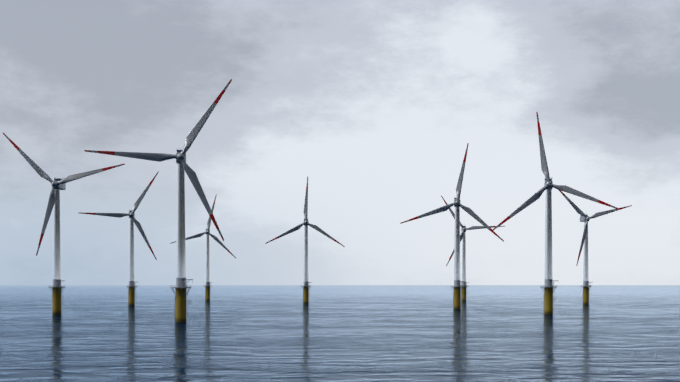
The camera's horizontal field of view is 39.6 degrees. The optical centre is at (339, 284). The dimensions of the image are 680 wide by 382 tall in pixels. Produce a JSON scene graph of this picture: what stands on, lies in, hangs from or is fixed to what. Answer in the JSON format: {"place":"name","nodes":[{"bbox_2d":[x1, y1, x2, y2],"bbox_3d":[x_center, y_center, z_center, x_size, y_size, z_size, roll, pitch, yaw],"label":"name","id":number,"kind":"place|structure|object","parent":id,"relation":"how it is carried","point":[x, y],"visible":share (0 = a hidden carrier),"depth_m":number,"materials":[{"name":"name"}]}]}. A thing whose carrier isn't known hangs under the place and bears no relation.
{"place":"outdoors","nodes":[
{"label":"outdoors","id":0,"kind":"place"},
{"bbox_2d":[0,285,679,381],"bbox_3d":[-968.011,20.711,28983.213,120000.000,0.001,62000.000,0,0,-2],"label":"sea water","id":1,"kind":"structure","parent":0,"point":[365,333],"depth_m":393.89,"materials":[{"name":"blue liquid"}]},
{"bbox_2d":[3,133,124,314],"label":"wind turbine","id":2,"kind":"object","parent":1,"relation":"in","point":[58,184],"visible":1,"depth_m":652.29,"materials":[{"name":"grey metal"}]},
{"bbox_2d":[80,171,158,305],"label":"wind turbine","id":3,"kind":"object","parent":1,"relation":"in","point":[132,286],"visible":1,"depth_m":935.52,"materials":[{"name":"grey metal"}]},
{"bbox_2d":[84,79,231,322],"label":"wind turbine","id":4,"kind":"object","parent":1,"relation":"in","point":[181,287],"visible":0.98,"depth_m":513.59,"materials":[{"name":"grey metal"}]},
{"bbox_2d":[170,194,235,300],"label":"wind turbine","id":5,"kind":"object","parent":1,"relation":"in","point":[208,285],"visible":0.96,"depth_m":1241.60,"materials":[{"name":"grey metal"}]},
{"bbox_2d":[265,177,344,302],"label":"wind turbine","id":6,"kind":"object","parent":1,"relation":"in","point":[306,286],"visible":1,"depth_m":1048.77,"materials":[{"name":"grey metal"}]},
{"bbox_2d":[401,143,503,308],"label":"wind turbine","id":7,"kind":"object","parent":1,"relation":"in","point":[457,286],"visible":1,"depth_m":797.62,"materials":[{"name":"grey metal"}]},
{"bbox_2d":[441,196,504,300],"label":"wind turbine","id":8,"kind":"object","parent":1,"relation":"in","point":[463,237],"visible":0.81,"depth_m":1179.67,"materials":[{"name":"grey metal"}]},
{"bbox_2d":[491,112,620,314],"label":"wind turbine","id":9,"kind":"object","parent":1,"relation":"in","point":[548,287],"visible":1,"depth_m":653.10,"materials":[{"name":"grey metal"}]},
{"bbox_2d":[554,184,631,304],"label":"wind turbine","id":10,"kind":"object","parent":1,"relation":"in","point":[584,218],"visible":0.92,"depth_m":990.12,"materials":[{"name":"grey metal"}]},
{"bbox_2d":[0,0,679,284],"label":"sky","id":11,"kind":"structure","parent":0,"point":[380,104],"materials":[{"name":"grey"}]}
]}

